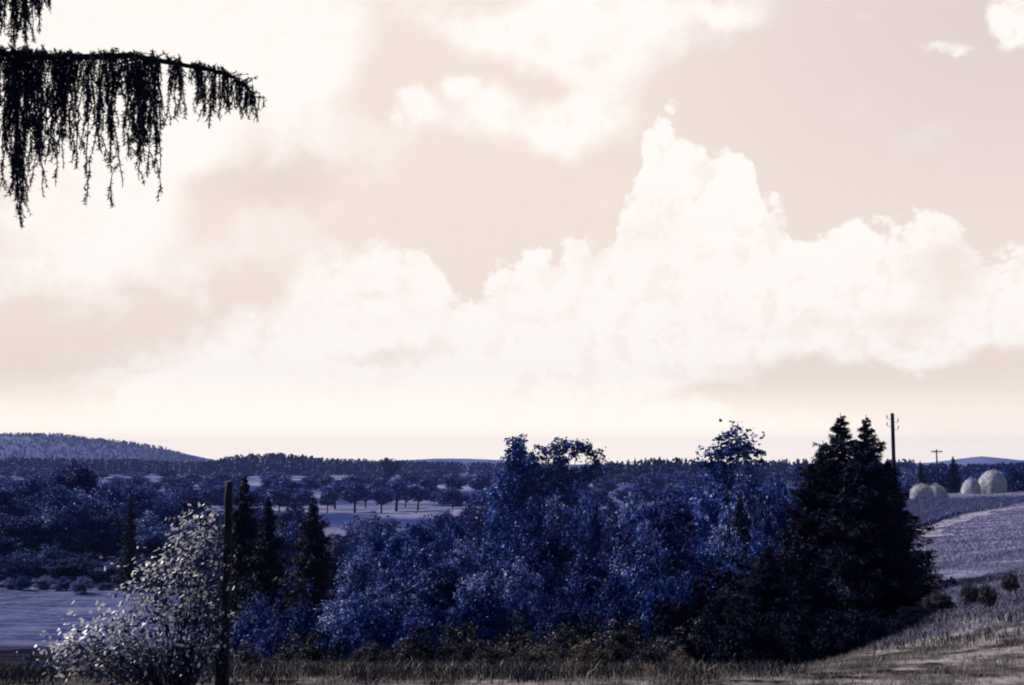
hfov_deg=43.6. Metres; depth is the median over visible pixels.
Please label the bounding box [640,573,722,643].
leafy bush
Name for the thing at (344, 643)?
leafy bush
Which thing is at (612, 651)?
weed plant
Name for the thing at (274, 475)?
round tree
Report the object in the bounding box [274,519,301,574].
leafy tree
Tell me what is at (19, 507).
leafy tree
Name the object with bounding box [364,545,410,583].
leafy tree
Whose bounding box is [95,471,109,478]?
round tree
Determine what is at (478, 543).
round bush
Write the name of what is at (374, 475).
round tree
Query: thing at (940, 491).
haystack
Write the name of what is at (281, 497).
round tree
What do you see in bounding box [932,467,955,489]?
round tree
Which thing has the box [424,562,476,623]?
leafy tree
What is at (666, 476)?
round tree
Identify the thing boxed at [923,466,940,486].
round tree
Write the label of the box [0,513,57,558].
leafy tree
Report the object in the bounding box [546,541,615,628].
leafy tree
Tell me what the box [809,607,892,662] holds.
leafy bush
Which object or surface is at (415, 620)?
leafy bush
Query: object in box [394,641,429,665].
weed plant
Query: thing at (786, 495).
leafy tree
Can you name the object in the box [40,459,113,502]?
leafy tree
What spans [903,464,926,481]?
round tree
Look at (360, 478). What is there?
round tree
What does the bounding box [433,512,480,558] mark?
leafy tree
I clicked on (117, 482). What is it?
round tree
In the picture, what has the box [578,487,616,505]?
round tree
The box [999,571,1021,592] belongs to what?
small bush
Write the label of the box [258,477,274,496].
round tree
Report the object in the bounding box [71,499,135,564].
leafy tree
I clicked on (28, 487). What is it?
leafy tree
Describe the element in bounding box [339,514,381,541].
round bush
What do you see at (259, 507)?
round bush
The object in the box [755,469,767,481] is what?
round tree
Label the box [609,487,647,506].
round tree
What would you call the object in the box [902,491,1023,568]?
grass
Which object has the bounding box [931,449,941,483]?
utility pole
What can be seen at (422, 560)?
leafy tree
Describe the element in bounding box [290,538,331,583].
round bush
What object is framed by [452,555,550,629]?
leafy tree
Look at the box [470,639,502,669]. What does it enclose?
weed plant
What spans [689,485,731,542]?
leafy tree
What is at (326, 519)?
round bush
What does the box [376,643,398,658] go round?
leafy bush
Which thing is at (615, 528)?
leafy tree
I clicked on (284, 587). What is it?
round bush
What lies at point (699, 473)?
round tree
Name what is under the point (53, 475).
leafy tree
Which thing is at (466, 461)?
distant ridge
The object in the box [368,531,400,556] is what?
leafy tree
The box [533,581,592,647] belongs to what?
leafy bush
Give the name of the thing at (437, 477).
round tree
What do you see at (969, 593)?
small bush
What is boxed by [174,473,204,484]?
round tree
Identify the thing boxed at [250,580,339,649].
leafy bush
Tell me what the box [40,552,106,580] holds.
leafy bush
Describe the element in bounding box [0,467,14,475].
round tree
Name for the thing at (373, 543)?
leafy tree
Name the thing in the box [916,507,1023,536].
path
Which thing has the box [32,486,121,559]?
leafy tree
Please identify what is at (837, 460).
spruce tree
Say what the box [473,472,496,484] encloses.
round tree
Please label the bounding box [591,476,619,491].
round tree
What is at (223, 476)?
round tree
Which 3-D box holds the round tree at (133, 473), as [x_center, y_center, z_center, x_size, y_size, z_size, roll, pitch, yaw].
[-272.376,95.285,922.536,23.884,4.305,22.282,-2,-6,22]
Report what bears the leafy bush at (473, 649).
on the ground at (27, 616)
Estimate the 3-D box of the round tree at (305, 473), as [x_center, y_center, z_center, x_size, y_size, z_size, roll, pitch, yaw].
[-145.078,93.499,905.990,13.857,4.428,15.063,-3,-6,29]
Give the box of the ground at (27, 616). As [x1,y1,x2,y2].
[0,464,1023,684]
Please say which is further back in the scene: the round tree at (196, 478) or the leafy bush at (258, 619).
the round tree at (196, 478)
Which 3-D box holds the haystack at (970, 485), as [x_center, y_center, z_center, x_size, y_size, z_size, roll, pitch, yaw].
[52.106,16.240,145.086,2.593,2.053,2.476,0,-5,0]
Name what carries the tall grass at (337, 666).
on the ground at (27, 616)
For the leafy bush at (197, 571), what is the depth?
123.73 m
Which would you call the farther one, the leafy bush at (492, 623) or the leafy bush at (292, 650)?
the leafy bush at (492, 623)
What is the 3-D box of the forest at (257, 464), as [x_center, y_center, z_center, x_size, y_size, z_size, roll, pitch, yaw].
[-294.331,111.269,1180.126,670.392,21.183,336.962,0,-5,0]
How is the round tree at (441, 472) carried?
on the ground at (27, 616)
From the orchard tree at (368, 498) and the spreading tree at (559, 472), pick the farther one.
the orchard tree at (368, 498)
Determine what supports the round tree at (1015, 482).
on the ground at (27, 616)
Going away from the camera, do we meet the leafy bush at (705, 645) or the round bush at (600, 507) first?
the leafy bush at (705, 645)
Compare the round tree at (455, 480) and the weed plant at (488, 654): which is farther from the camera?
the round tree at (455, 480)
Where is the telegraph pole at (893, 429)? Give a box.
[886,413,898,487]
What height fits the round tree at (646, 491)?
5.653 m
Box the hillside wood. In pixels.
[0,432,207,463]
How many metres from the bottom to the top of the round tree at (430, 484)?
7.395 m
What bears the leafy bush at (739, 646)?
on the ground at (27, 616)
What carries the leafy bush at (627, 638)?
on the ground at (27, 616)
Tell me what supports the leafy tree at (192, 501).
on the ground at (27, 616)
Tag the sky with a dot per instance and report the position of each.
(442, 229)
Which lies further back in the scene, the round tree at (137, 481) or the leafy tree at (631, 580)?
the round tree at (137, 481)
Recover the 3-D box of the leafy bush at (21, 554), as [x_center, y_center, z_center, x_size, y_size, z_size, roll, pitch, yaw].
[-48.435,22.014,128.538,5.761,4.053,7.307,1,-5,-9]
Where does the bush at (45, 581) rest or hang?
on the ground at (27, 616)
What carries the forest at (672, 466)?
on the ground at (27, 616)
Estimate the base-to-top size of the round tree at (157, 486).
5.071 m
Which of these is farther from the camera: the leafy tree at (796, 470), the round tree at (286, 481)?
the round tree at (286, 481)
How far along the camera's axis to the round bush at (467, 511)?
192.62 m
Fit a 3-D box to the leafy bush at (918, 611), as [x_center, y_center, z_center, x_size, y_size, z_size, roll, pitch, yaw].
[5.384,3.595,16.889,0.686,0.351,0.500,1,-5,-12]
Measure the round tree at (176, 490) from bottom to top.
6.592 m
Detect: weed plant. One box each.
[342,641,364,663]
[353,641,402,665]
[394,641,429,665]
[444,647,468,666]
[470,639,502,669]
[508,645,534,665]
[524,645,560,667]
[564,639,606,666]
[585,639,629,666]
[636,639,668,666]
[665,645,696,666]
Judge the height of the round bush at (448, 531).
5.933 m
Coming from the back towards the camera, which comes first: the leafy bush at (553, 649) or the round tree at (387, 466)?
the round tree at (387, 466)
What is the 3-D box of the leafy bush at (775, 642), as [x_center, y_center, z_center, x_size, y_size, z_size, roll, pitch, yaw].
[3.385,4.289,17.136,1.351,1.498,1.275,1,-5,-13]
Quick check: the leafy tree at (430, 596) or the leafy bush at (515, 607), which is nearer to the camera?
the leafy bush at (515, 607)
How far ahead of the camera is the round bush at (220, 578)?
69.36 m
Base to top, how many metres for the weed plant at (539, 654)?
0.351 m
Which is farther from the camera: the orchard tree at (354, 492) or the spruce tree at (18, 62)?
the orchard tree at (354, 492)
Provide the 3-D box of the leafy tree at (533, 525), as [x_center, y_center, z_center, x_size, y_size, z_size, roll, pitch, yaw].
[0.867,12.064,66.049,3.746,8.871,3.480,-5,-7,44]
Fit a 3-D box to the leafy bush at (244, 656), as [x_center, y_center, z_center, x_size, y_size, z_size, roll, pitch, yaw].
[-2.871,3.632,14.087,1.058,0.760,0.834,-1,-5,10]
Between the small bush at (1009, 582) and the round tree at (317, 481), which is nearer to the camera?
the small bush at (1009, 582)
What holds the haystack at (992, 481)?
on the ground at (27, 616)
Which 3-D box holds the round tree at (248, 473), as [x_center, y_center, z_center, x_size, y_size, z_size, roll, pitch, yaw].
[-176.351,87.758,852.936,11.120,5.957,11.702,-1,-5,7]
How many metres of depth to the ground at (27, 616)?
81.17 m
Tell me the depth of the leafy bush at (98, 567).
125.49 m
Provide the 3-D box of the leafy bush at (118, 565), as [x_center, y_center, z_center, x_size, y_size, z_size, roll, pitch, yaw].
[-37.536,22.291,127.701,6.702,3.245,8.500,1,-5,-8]
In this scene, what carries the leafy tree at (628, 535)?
on the ground at (27, 616)
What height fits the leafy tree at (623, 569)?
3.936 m
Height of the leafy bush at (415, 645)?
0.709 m
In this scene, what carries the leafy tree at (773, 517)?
on the ground at (27, 616)
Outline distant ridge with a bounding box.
[393,459,546,464]
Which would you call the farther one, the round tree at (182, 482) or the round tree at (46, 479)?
the round tree at (182, 482)
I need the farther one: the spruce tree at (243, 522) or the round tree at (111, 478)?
the round tree at (111, 478)
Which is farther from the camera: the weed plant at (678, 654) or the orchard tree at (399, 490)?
the orchard tree at (399, 490)
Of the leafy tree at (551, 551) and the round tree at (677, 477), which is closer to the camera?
the leafy tree at (551, 551)
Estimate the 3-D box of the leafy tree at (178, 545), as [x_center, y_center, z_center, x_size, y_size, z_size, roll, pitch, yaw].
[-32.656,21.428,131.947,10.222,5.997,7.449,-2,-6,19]
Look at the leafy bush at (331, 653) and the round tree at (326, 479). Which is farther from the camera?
the round tree at (326, 479)
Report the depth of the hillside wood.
2201.55 m
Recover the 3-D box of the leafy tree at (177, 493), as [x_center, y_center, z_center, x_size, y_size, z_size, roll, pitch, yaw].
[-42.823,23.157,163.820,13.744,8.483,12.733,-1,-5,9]
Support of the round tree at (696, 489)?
on the ground at (27, 616)
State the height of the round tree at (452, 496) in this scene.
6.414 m
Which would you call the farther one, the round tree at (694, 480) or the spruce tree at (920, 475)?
the round tree at (694, 480)
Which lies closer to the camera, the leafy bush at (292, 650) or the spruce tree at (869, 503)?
the leafy bush at (292, 650)
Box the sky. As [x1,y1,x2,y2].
[0,0,1023,463]
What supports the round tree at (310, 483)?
on the ground at (27, 616)
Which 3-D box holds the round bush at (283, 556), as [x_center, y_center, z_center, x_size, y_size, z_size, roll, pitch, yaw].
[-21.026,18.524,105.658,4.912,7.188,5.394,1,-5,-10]
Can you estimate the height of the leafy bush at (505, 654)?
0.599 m
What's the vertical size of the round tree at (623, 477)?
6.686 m
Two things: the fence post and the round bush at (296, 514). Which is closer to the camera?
the fence post
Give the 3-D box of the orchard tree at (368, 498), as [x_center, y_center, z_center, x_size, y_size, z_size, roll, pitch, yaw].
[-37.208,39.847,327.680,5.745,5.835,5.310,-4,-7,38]
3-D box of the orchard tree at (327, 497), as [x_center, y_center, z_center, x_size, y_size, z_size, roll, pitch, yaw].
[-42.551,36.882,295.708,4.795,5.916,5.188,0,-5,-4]
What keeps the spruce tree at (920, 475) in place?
on the ground at (27, 616)
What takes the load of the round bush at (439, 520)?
on the ground at (27, 616)
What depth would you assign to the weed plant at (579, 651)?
10.86 m
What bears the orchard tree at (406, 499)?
on the ground at (27, 616)
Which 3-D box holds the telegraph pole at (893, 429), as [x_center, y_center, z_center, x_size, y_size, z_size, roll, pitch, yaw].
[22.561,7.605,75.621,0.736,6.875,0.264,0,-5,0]
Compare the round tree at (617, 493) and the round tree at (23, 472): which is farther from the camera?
the round tree at (23, 472)
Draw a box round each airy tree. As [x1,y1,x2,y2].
[631,490,716,615]
[686,418,784,552]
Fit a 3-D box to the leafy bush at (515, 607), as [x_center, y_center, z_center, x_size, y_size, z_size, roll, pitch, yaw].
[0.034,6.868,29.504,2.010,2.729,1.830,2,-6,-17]
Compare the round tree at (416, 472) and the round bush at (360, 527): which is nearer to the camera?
the round bush at (360, 527)
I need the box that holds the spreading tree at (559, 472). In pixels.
[515,437,611,523]
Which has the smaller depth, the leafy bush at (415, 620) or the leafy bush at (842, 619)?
the leafy bush at (842, 619)
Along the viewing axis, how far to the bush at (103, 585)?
118.63 m
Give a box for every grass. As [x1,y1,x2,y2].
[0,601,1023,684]
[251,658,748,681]
[849,549,1023,654]
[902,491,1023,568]
[902,494,1023,527]
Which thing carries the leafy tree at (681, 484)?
on the ground at (27, 616)
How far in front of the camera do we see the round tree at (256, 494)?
308.06 m
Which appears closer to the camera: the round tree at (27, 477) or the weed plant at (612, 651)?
the weed plant at (612, 651)
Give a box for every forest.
[0,452,551,475]
[577,456,914,484]
[890,461,1023,487]
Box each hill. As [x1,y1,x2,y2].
[0,435,215,466]
[915,456,1023,464]
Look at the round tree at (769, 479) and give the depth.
413.70 m
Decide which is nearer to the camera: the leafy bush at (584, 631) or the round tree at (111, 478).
the leafy bush at (584, 631)
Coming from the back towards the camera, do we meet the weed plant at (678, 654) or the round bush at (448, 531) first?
the round bush at (448, 531)
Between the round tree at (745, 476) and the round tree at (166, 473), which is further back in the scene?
the round tree at (166, 473)
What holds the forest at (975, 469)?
on the ground at (27, 616)
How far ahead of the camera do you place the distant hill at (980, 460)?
3375.49 m
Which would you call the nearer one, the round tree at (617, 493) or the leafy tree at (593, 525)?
the leafy tree at (593, 525)
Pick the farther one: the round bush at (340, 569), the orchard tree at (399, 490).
the orchard tree at (399, 490)
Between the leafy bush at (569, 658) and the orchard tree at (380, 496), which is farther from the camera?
the orchard tree at (380, 496)
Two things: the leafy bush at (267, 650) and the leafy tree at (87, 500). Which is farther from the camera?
the leafy tree at (87, 500)
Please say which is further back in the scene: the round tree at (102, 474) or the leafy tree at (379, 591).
the round tree at (102, 474)
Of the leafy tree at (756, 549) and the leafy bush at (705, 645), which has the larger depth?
the leafy tree at (756, 549)
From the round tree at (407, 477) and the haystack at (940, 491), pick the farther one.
the round tree at (407, 477)
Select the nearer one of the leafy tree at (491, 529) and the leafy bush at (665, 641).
the leafy bush at (665, 641)
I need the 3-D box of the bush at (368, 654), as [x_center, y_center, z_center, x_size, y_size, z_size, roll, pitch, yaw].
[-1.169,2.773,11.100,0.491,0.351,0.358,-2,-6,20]
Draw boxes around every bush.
[0,556,34,581]
[1,577,17,588]
[3,542,47,580]
[11,573,33,589]
[16,502,264,684]
[20,543,75,580]
[23,651,53,667]
[30,575,57,587]
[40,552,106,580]
[50,576,74,590]
[64,654,135,668]
[69,575,94,592]
[84,556,142,581]
[94,580,114,589]
[101,550,161,582]
[105,558,185,587]
[125,583,139,592]
[166,560,217,581]
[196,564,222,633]
[203,534,241,574]
[212,505,232,532]
[214,640,283,670]
[219,503,262,534]
[219,589,278,657]
[248,621,305,661]
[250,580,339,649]
[251,503,280,526]
[252,527,286,561]
[272,630,345,662]
[273,555,295,593]
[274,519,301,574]
[274,646,317,666]
[276,501,314,539]
[280,559,342,615]
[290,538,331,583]
[302,511,331,536]
[303,648,338,665]
[314,617,373,662]
[325,530,357,575]
[330,591,404,650]
[331,554,349,586]
[337,548,365,589]
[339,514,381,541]
[344,521,390,560]
[350,509,403,540]
[373,595,419,653]
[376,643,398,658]
[382,625,443,664]
[392,584,460,652]
[393,643,421,660]
[401,522,412,537]
[425,508,468,537]
[428,620,482,666]
[428,643,471,666]
[442,525,468,540]
[444,569,515,650]
[445,519,486,557]
[457,498,488,539]
[467,502,492,542]
[468,612,564,660]
[478,582,543,642]
[494,645,515,665]
[527,622,589,657]
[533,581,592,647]
[539,641,570,659]
[556,644,595,665]
[569,611,621,650]
[577,495,604,518]
[577,565,647,646]
[585,616,680,663]
[599,499,623,531]
[625,646,640,666]
[636,546,701,646]
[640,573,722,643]
[646,617,723,656]
[657,568,703,628]
[661,608,725,665]
[680,563,747,640]
[702,549,764,634]
[709,601,779,668]
[724,607,806,668]
[778,588,844,666]
[804,606,866,655]
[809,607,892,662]
[868,616,898,634]
[888,612,917,634]
[895,601,936,621]
[920,589,955,611]
[958,580,980,605]
[978,583,999,607]
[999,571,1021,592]
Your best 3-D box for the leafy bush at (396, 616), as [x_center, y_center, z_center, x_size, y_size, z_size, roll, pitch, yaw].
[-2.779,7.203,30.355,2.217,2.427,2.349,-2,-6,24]
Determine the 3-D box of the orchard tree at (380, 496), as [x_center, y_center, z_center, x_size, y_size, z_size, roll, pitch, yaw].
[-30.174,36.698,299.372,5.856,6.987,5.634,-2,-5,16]
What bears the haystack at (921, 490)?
on the ground at (27, 616)
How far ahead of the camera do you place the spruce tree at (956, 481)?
203.51 m
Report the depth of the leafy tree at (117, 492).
152.21 m
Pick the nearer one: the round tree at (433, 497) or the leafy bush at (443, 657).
the leafy bush at (443, 657)
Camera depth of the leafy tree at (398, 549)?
59.83 m
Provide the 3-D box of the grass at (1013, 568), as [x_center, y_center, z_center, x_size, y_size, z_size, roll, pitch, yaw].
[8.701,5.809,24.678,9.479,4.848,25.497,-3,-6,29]
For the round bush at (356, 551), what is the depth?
71.14 m
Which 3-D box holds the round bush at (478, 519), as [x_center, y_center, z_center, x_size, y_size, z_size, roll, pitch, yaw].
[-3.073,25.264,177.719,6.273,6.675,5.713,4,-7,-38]
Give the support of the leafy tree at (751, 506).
on the ground at (27, 616)
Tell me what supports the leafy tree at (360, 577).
on the ground at (27, 616)
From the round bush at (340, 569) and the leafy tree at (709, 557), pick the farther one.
the round bush at (340, 569)
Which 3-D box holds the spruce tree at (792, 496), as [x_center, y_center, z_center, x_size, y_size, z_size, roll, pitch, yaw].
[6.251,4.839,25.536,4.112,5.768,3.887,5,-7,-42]
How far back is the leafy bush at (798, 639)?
17.88 m
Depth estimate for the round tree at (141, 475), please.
632.69 m
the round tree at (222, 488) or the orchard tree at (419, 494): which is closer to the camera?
the orchard tree at (419, 494)
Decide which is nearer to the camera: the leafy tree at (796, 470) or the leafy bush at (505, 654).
the leafy bush at (505, 654)
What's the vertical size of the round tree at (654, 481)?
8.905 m
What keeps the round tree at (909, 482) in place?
on the ground at (27, 616)
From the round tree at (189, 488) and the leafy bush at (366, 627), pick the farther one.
the round tree at (189, 488)
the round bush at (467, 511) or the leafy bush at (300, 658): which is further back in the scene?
the round bush at (467, 511)
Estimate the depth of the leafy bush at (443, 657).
14.64 m
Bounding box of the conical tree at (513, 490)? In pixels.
[476,433,557,532]
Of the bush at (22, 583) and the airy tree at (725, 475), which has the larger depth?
the bush at (22, 583)
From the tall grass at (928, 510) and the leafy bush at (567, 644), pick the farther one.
the tall grass at (928, 510)
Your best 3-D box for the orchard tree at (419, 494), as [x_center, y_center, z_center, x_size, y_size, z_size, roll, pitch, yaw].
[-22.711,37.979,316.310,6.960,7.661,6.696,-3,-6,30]
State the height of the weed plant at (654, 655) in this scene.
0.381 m
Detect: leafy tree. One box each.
[0,482,37,518]
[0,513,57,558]
[3,472,50,502]
[6,499,57,559]
[26,461,75,505]
[31,482,100,551]
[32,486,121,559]
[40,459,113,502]
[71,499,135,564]
[91,480,138,521]
[104,509,161,560]
[118,523,177,560]
[121,486,183,530]
[140,491,223,526]
[144,521,220,564]
[156,489,222,534]
[311,591,388,641]
[325,542,412,606]
[341,517,391,590]
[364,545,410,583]
[364,580,422,618]
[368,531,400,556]
[374,512,443,581]
[392,552,464,625]
[401,538,455,591]
[413,533,489,589]
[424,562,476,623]
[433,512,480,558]
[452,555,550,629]
[459,525,528,590]
[479,497,527,561]
[493,495,548,563]
[495,514,573,583]
[517,544,571,630]
[521,491,581,547]
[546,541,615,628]
[559,517,602,578]
[564,490,608,564]
[593,524,645,572]
[598,487,646,561]
[602,556,638,602]
[612,519,672,577]
[619,549,658,612]
[628,489,681,545]
[637,511,716,575]
[670,478,706,535]
[682,537,737,590]
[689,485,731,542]
[705,505,743,571]
[710,461,765,548]
[725,527,773,576]
[750,478,795,549]
[754,470,799,524]
[770,526,791,562]
[788,462,806,498]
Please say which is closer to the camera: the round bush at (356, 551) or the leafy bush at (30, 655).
the leafy bush at (30, 655)
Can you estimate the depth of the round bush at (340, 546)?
125.05 m
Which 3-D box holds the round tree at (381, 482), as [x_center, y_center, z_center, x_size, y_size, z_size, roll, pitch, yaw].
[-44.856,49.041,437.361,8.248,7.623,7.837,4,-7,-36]
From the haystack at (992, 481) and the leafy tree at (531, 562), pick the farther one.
the haystack at (992, 481)
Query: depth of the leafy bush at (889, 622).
18.13 m
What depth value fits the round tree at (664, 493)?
334.81 m
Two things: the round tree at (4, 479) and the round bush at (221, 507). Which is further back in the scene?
the round tree at (4, 479)
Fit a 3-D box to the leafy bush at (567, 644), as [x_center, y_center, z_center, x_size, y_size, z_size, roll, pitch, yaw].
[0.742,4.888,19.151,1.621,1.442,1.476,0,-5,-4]
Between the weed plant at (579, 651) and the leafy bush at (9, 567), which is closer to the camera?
the weed plant at (579, 651)
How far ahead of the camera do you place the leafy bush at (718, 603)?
23.73 m
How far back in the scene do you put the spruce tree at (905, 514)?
23.97 m
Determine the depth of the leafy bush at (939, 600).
16.58 m
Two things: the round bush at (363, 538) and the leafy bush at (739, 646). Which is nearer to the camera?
the leafy bush at (739, 646)
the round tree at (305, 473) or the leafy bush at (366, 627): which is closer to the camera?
the leafy bush at (366, 627)
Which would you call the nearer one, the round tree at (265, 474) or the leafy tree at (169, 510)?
the leafy tree at (169, 510)
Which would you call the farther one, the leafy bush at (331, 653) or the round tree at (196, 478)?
the round tree at (196, 478)
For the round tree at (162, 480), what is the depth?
581.96 m
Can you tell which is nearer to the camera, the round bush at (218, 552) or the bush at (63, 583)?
the bush at (63, 583)
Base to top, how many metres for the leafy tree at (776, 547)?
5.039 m
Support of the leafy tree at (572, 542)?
on the ground at (27, 616)
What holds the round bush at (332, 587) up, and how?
on the ground at (27, 616)
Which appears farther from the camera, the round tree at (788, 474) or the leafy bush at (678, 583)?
the round tree at (788, 474)
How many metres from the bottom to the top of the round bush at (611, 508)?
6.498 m
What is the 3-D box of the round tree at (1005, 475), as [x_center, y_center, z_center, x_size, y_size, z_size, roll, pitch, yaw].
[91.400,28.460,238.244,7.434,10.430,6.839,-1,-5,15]
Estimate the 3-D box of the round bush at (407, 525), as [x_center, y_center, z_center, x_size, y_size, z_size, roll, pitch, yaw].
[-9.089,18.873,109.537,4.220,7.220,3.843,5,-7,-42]
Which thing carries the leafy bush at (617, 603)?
on the ground at (27, 616)
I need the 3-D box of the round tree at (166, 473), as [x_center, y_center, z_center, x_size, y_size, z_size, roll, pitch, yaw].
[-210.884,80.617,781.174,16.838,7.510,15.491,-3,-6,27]
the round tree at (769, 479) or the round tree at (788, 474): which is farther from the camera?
the round tree at (788, 474)
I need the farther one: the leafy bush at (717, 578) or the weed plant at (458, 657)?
the leafy bush at (717, 578)
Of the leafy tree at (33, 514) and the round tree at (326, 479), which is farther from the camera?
the round tree at (326, 479)
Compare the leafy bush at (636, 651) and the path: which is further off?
the path
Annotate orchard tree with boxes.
[317,489,337,513]
[318,479,347,508]
[335,482,371,512]
[359,487,372,508]
[370,485,395,512]
[383,479,412,510]
[404,495,410,507]
[406,481,433,510]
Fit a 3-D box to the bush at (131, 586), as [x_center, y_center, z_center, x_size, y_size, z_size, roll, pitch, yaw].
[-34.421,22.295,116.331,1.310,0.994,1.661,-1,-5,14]
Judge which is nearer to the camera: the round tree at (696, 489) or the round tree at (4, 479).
the round tree at (696, 489)
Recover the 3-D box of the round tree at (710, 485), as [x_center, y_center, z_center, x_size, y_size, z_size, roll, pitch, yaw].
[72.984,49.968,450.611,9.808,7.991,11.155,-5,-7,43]
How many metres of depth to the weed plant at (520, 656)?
11.37 m
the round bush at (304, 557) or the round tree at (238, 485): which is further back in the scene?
the round tree at (238, 485)
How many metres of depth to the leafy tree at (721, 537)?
46.69 m
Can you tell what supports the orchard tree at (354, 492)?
on the ground at (27, 616)
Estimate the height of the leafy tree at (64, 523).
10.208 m
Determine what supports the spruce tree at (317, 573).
on the ground at (27, 616)
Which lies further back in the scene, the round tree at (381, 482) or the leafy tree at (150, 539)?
the round tree at (381, 482)
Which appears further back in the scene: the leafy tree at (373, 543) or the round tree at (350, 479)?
the round tree at (350, 479)
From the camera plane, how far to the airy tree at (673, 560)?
32.48 m
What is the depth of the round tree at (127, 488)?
306.14 m
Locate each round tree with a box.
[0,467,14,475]
[0,476,15,488]
[9,467,36,479]
[24,473,45,479]
[35,475,53,487]
[39,467,56,476]
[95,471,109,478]
[106,476,131,482]
[106,477,123,488]
[118,472,149,476]
[120,483,148,495]
[121,476,143,488]
[130,474,149,480]
[137,484,159,500]
[143,480,167,490]
[154,469,179,477]
[156,475,174,485]
[156,487,181,499]
[162,476,195,489]
[172,486,200,498]
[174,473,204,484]
[194,484,223,510]
[197,476,221,488]
[204,471,240,485]
[215,483,241,498]
[221,478,250,486]
[232,483,251,505]
[237,486,277,507]
[242,470,255,477]
[257,471,285,478]
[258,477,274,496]
[262,485,303,512]
[268,471,282,481]
[270,474,306,493]
[290,487,318,507]
[296,471,313,475]
[297,477,324,490]
[303,475,324,483]
[316,474,334,487]
[329,476,360,487]
[354,475,371,484]
[363,470,388,483]
[367,476,387,490]
[372,457,401,478]
[393,472,428,485]
[409,470,425,476]
[417,477,439,494]
[422,474,448,483]
[424,469,452,475]
[426,488,465,505]
[435,486,470,508]
[440,473,467,489]
[461,475,474,485]
[466,490,487,509]
[468,471,491,491]
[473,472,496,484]
[475,487,497,505]
[574,480,598,490]
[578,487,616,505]
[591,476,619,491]
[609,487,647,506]
[612,473,637,484]
[629,475,650,493]
[636,486,662,503]
[642,472,672,482]
[643,471,667,489]
[650,483,690,503]
[671,470,694,482]
[679,474,708,487]
[683,484,706,503]
[693,470,711,483]
[702,480,728,492]
[735,473,760,489]
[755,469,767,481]
[764,472,785,491]
[779,468,802,485]
[896,469,920,492]
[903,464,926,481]
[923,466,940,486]
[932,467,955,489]
[959,472,977,491]
[998,467,1009,480]
[1006,464,1023,491]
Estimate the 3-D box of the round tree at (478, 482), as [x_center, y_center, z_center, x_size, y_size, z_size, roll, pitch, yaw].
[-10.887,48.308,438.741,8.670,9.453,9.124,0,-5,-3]
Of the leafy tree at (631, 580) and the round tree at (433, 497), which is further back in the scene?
the round tree at (433, 497)
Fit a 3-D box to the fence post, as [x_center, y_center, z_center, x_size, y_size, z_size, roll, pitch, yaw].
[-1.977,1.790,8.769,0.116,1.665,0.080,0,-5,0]
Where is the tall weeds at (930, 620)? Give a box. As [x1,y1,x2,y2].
[840,574,1023,655]
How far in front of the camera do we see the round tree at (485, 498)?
311.29 m
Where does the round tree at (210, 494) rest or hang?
on the ground at (27, 616)
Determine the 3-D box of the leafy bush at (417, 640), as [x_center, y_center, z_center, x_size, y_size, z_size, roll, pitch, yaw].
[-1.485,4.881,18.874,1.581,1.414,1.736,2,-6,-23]
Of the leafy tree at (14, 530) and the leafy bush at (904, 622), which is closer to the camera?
the leafy bush at (904, 622)
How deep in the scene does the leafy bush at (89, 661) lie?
15.28 m
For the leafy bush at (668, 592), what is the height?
3.204 m
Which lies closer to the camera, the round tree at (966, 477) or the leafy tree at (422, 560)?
the leafy tree at (422, 560)
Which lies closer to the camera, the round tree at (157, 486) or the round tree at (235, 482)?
the round tree at (235, 482)
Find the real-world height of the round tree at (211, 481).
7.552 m
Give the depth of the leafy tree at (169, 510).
152.07 m
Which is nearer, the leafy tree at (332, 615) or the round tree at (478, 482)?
the leafy tree at (332, 615)
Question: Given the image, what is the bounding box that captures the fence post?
[214,482,232,684]
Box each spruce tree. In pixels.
[0,0,266,228]
[115,493,143,591]
[179,474,271,670]
[230,497,290,657]
[272,496,344,630]
[716,544,815,645]
[722,495,755,571]
[774,413,939,610]
[776,463,859,611]
[778,442,833,578]
[801,418,957,624]
[854,460,943,610]
[917,461,925,482]
[943,456,961,492]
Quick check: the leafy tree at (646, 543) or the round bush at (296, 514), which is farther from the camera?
the round bush at (296, 514)
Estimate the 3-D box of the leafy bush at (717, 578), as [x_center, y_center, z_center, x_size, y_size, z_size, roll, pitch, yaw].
[4.186,5.647,24.624,2.305,2.741,2.176,0,-5,-3]
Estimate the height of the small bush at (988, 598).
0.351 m
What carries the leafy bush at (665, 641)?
on the ground at (27, 616)
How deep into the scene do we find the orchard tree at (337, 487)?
322.58 m
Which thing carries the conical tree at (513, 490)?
on the ground at (27, 616)
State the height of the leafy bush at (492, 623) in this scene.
2.993 m
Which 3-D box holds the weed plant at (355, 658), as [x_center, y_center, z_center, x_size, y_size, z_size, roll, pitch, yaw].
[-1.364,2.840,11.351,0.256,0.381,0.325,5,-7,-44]
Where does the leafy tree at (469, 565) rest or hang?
on the ground at (27, 616)
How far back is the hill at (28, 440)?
2137.77 m
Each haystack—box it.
[908,483,936,498]
[930,483,948,497]
[959,477,981,493]
[976,469,1006,493]
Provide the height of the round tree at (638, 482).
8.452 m
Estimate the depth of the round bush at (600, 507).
178.01 m
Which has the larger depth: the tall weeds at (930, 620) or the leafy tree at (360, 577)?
the leafy tree at (360, 577)
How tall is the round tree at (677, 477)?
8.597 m
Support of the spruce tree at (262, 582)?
on the ground at (27, 616)
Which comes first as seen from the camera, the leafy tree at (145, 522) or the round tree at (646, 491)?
the leafy tree at (145, 522)
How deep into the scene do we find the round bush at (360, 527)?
177.29 m

